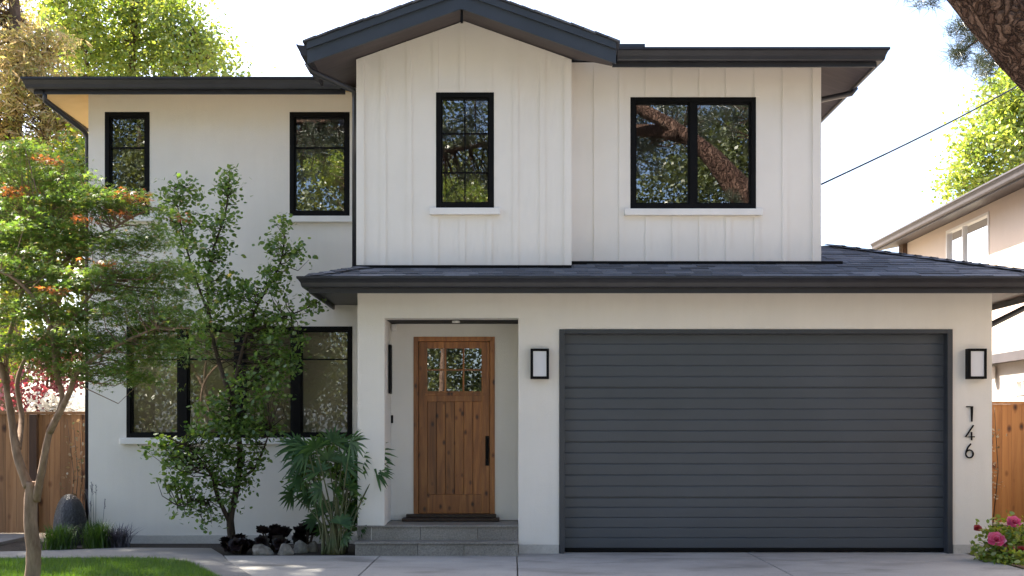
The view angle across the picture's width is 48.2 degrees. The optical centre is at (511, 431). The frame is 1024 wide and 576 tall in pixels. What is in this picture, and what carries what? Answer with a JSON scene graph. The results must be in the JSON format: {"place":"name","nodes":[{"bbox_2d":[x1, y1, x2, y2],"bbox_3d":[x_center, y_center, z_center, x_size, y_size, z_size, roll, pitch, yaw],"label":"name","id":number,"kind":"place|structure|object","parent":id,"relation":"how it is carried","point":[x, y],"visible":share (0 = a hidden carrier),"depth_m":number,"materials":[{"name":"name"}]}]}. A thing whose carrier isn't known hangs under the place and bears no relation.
{"place":"outdoors","nodes":[
{"label":"outdoors","id":0,"kind":"place"},
{"bbox_2d":[0,534,24,544],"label":"side path","id":1,"kind":"structure","parent":0,"point":[7,538],"depth_m":14.58,"materials":[{"name":"concrete"}]},
{"bbox_2d":[0,554,225,575],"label":"lawn ground","id":2,"kind":"structure","parent":0,"point":[105,567],"depth_m":11.67,"materials":[{"name":"green plant"}]},
{"bbox_2d":[0,136,231,575],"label":"maple tree","id":3,"kind":"object","parent":2,"relation":"on","point":[92,196],"visible":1,"depth_m":10.49,"materials":[{"name":"green plant"}]},
{"bbox_2d":[0,548,250,575],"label":"path","id":4,"kind":"structure","parent":0,"point":[213,560],"depth_m":12.78,"materials":[{"name":"concrete"}]},
{"bbox_2d":[0,0,1018,405],"label":"sky","id":5,"kind":"structure","parent":0,"point":[901,101],"materials":[{"name":"white"}]},
{"bbox_2d":[0,522,1023,575],"bbox_3d":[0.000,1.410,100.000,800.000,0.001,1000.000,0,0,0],"label":"ground","id":6,"kind":"structure","parent":0,"point":[42,535],"depth_m":13.50,"materials":[{"name":"grey concrete"}]},
{"bbox_2d":[0,117,84,392],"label":"garden tree","id":7,"kind":"object","parent":6,"relation":"on","point":[74,146],"visible":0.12,"depth_m":20.73,"materials":[{"name":"green plant"}]},
{"bbox_2d":[0,328,84,414],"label":"red shrub","id":8,"kind":"object","parent":6,"relation":"on","point":[46,387],"visible":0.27,"depth_m":18.33,"materials":[{"name":"brown plant"}]},
{"bbox_2d":[0,412,84,532],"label":"wooden fence","id":9,"kind":"object","parent":6,"relation":"on","point":[12,490],"visible":0.43,"depth_m":15.20,"materials":[{"name":"brown wood"}]},
{"bbox_2d":[0,0,92,414],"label":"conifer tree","id":10,"kind":"object","parent":6,"relation":"on","point":[17,101],"visible":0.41,"depth_m":23.10,"materials":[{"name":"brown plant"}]},
{"bbox_2d":[11,381,84,414],"bbox_3d":[-6.937,0.305,17.303,1.210,2.152,0.906,0,0,0],"label":"white flowering shrub","id":11,"kind":"object","parent":6,"relation":"on","point":[51,405],"visible":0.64,"depth_m":17.20,"materials":[{"name":"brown plant"}]},
{"bbox_2d":[59,419,84,506],"bbox_3d":[-5.660,0.605,14.989,0.547,1.551,0.237,0,0,0],"label":"dried shrub","id":12,"kind":"object","parent":6,"relation":"on","point":[70,454],"visible":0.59,"depth_m":14.99,"materials":[{"name":"brown plant"}]},
{"bbox_2d":[64,394,84,411],"bbox_3d":[-6.885,0.388,18.000,0.660,1.984,0.660,0,0,0],"label":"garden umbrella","id":13,"kind":"object","parent":6,"relation":"on","point":[82,406],"visible":0.14,"depth_m":17.78,"materials":[{"name":"white fabric"}]},
{"bbox_2d":[21,0,275,147],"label":"deciduous tree","id":14,"kind":"object","parent":6,"relation":"on","point":[193,48],"visible":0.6,"depth_m":29.10,"materials":[{"name":"green plant"}]},
{"bbox_2d":[0,542,354,555],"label":"soil bed","id":15,"kind":"object","parent":6,"relation":"on","point":[21,546],"visible":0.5,"depth_m":13.71,"materials":[{"name":"brown soil"}]},
{"bbox_2d":[40,521,84,549],"bbox_3d":[-5.306,1.207,13.443,0.640,0.346,0.668,0,0,0],"label":"grass clump","id":16,"kind":"object","parent":15,"relation":"on","point":[59,537],"visible":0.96,"depth_m":13.38,"materials":[{"name":"green plant"}]},
{"bbox_2d":[53,494,87,545],"bbox_3d":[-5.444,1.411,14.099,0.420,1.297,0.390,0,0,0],"label":"fountain stone","id":17,"kind":"object","parent":15,"relation":"on","point":[70,508],"visible":0.42,"depth_m":13.98,"materials":[{"name":"grey stone"}]},
{"bbox_2d":[77,482,114,548],"bbox_3d":[-4.952,0.985,13.596,0.570,0.790,0.583,0,0,0],"label":"grass clump","id":18,"kind":"object","parent":15,"relation":"on","point":[95,539],"visible":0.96,"depth_m":13.55,"materials":[{"name":"green plant"}]},
{"bbox_2d":[92,524,143,547],"bbox_3d":[-4.712,1.226,13.716,0.707,0.307,0.612,0,0,-11],"label":"lavender","id":19,"kind":"object","parent":15,"relation":"on","point":[118,538],"visible":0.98,"depth_m":13.63,"materials":[{"name":"purple plant"}]},
{"bbox_2d":[137,163,328,538],"bbox_3d":[-3.192,-0.837,13.172,2.201,4.490,0.912,0,0,0],"label":"young tree","id":20,"kind":"object","parent":15,"relation":"on","point":[233,428],"visible":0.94,"depth_m":13.11,"materials":[{"name":"green plant"}]},
{"bbox_2d":[219,533,254,553],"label":"black succulent","id":21,"kind":"object","parent":15,"relation":"on","point":[240,543],"visible":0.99,"depth_m":12.95,"materials":[{"name":"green plant"}]},
{"bbox_2d":[252,544,273,555],"bbox_3d":[-2.818,1.340,12.917,0.252,0.144,0.232,0,0,0],"label":"garden rock","id":22,"kind":"object","parent":15,"relation":"on","point":[260,550],"visible":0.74,"depth_m":12.85,"materials":[{"name":"grey stone"}]},
{"bbox_2d":[250,523,292,551],"bbox_3d":[-2.779,1.237,13.218,0.498,0.360,0.367,0,0,0],"label":"black succulent","id":23,"kind":"object","parent":15,"relation":"on","point":[276,536],"visible":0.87,"depth_m":13.12,"materials":[{"name":"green plant"}]},
{"bbox_2d":[277,543,293,554],"bbox_3d":[-2.553,1.333,12.918,0.151,0.156,0.152,0,0,45],"label":"garden rock","id":24,"kind":"object","parent":15,"relation":"on","point":[285,549],"visible":0.73,"depth_m":12.88,"materials":[{"name":"grey stone"}]},
{"bbox_2d":[293,540,308,552],"bbox_3d":[-2.430,1.327,13.123,0.177,0.181,0.143,0,0,34],"label":"garden rock","id":25,"kind":"object","parent":15,"relation":"on","point":[300,546],"visible":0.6,"depth_m":13.08,"materials":[{"name":"grey stone"}]},
{"bbox_2d":[292,522,317,544],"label":"black succulent","id":26,"kind":"object","parent":15,"relation":"on","point":[301,532],"visible":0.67,"depth_m":13.32,"materials":[{"name":"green plant"}]},
{"bbox_2d":[307,541,317,551],"bbox_3d":[-2.316,1.336,13.220,0.151,0.157,0.127,0,0,0],"label":"garden rock","id":27,"kind":"object","parent":15,"relation":"on","point":[312,546],"visible":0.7,"depth_m":13.18,"materials":[{"name":"grey stone"}]},
{"bbox_2d":[280,431,366,552],"bbox_3d":[-2.092,0.705,13.143,1.150,1.428,0.611,0,0,0],"label":"green shrub","id":28,"kind":"object","parent":15,"relation":"on","point":[333,473],"visible":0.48,"depth_m":13.09,"materials":[{"name":"green plant"}]},
{"bbox_2d":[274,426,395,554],"bbox_3d":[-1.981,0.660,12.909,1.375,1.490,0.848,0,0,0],"label":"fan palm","id":29,"kind":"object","parent":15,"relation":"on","point":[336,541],"visible":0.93,"depth_m":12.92,"materials":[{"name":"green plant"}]},
{"bbox_2d":[20,0,1023,557],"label":"house","id":30,"kind":"structure","parent":6,"relation":"on","point":[478,200],"depth_m":13.10,"materials":[{"name":"white paint"}]},
{"bbox_2d":[98,112,154,221],"bbox_3d":[-4.776,-3.291,14.215,0.696,1.363,0.140,0,0,0],"label":"window","id":31,"kind":"structure","parent":30,"relation":"in","point":[109,116],"depth_m":14.19,"materials":[{"name":"black metal"}]},
{"bbox_2d":[119,326,357,443],"bbox_3d":[-3.384,-0.600,14.247,2.945,1.502,0.205,0,0,0],"label":"window","id":32,"kind":"structure","parent":30,"relation":"in","point":[323,392],"depth_m":14.34,"materials":[{"name":"black glass"}]},
{"bbox_2d":[284,112,351,222],"bbox_3d":[-2.388,-3.286,14.215,0.885,1.373,0.140,0,0,0],"label":"window","id":33,"kind":"structure","parent":30,"relation":"in","point":[299,216],"depth_m":14.19,"materials":[{"name":"black metal"}]},
{"bbox_2d":[402,337,498,520],"bbox_3d":[-0.727,-0.043,13.695,1.152,2.202,0.330,0,0,0],"label":"front door","id":34,"kind":"structure","parent":30,"relation":"in","point":[470,415],"depth_m":13.78,"materials":[{"name":"brown wood"}]},
{"bbox_2d":[430,92,499,214],"bbox_3d":[-0.534,-3.161,13.015,0.799,1.396,0.140,0,0,0],"label":"window","id":35,"kind":"structure","parent":30,"relation":"in","point":[442,208],"depth_m":12.99,"materials":[{"name":"black metal"}]},
{"bbox_2d":[530,349,548,378],"bbox_3d":[0.314,-0.771,12.948,0.208,0.342,0.097,0,0,0],"label":"wall lantern","id":36,"kind":"object","parent":30,"relation":"attached to","point":[539,363],"depth_m":12.91,"materials":[{"name":"black metal"}]},
{"bbox_2d":[624,97,762,215],"bbox_3d":[2.099,-3.190,13.265,1.595,1.375,0.140,0,0,0],"label":"window","id":37,"kind":"structure","parent":30,"relation":"in","point":[692,208],"depth_m":13.24,"materials":[{"name":"black metal"}]},
{"bbox_2d":[559,329,952,553],"bbox_3d":[2.770,0.107,13.065,4.464,2.546,0.170,0,0,0],"label":"garage door","id":38,"kind":"structure","parent":30,"relation":"in","point":[670,439],"depth_m":13.10,"materials":[{"name":"paint"}]},
{"bbox_2d":[821,86,1017,184],"bbox_3d":[6.575,-4.660,15.800,7.437,3.539,0.019,0,0,-36],"label":"service cable","id":39,"kind":"object","parent":30,"relation":"attached to","point":[916,138],"visible":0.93,"depth_m":14.77,"materials":[{"name":"black plastic"}]},
{"bbox_2d":[965,349,986,378],"bbox_3d":[5.252,-0.771,12.948,0.208,0.342,0.097,0,0,0],"label":"wall lantern","id":40,"kind":"object","parent":30,"relation":"attached to","point":[975,363],"depth_m":12.91,"materials":[{"name":"black metal"}]},
{"bbox_2d":[870,163,1023,401],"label":"neighbour house","id":41,"kind":"structure","parent":6,"relation":"on","point":[984,223],"depth_m":18.86,"materials":[{"name":"beige paint"}]},
{"bbox_2d":[946,211,988,263],"bbox_3d":[8.024,-3.025,20.123,0.072,1.350,1.890,0,0,0],"label":"window","id":42,"kind":"structure","parent":41,"relation":"in","point":[969,240],"depth_m":20.02,"materials":[{"name":"white glass"}]},
{"bbox_2d":[1015,378,1023,394],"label":"window","id":43,"kind":"structure","parent":41,"relation":"in","point":[1019,382],"depth_m":18.09,"materials":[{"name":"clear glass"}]},
{"bbox_2d":[894,0,1023,91],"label":"pine tree","id":44,"kind":"object","parent":6,"relation":"on","point":[994,29],"visible":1,"depth_m":8.96,"materials":[{"name":"green plant"}]},
{"bbox_2d":[921,68,1023,205],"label":"deciduous tree","id":45,"kind":"object","parent":6,"relation":"on","point":[1002,122],"visible":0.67,"depth_m":33.23,"materials":[{"name":"green plant"}]},
{"bbox_2d":[968,525,1023,567],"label":"mulch bed","id":46,"kind":"object","parent":6,"relation":"on","point":[1017,565],"depth_m":11.86,"materials":[{"name":"brown soil"}]},
{"bbox_2d":[970,509,1023,566],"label":"rose bush","id":47,"kind":"object","parent":46,"relation":"on","point":[1005,544],"visible":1,"depth_m":12.11,"materials":[{"name":"green plant"}]},
{"bbox_2d":[992,407,1006,524],"bbox_3d":[7.130,0.505,16.875,0.305,1.751,0.130,0,0,0],"label":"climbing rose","id":48,"kind":"object","parent":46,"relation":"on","point":[997,468],"visible":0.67,"depth_m":16.88,"materials":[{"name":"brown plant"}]},
{"bbox_2d":[992,402,1023,521],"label":"cedar fence","id":49,"kind":"object","parent":6,"relation":"on","point":[1008,417],"visible":0.09,"depth_m":17.00,"materials":[{"name":"brown wood"}]},
{"bbox_2d":[224,552,1023,575],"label":"driveway","id":50,"kind":"structure","parent":0,"point":[755,564],"depth_m":11.83,"materials":[{"name":"concrete"}]}
]}

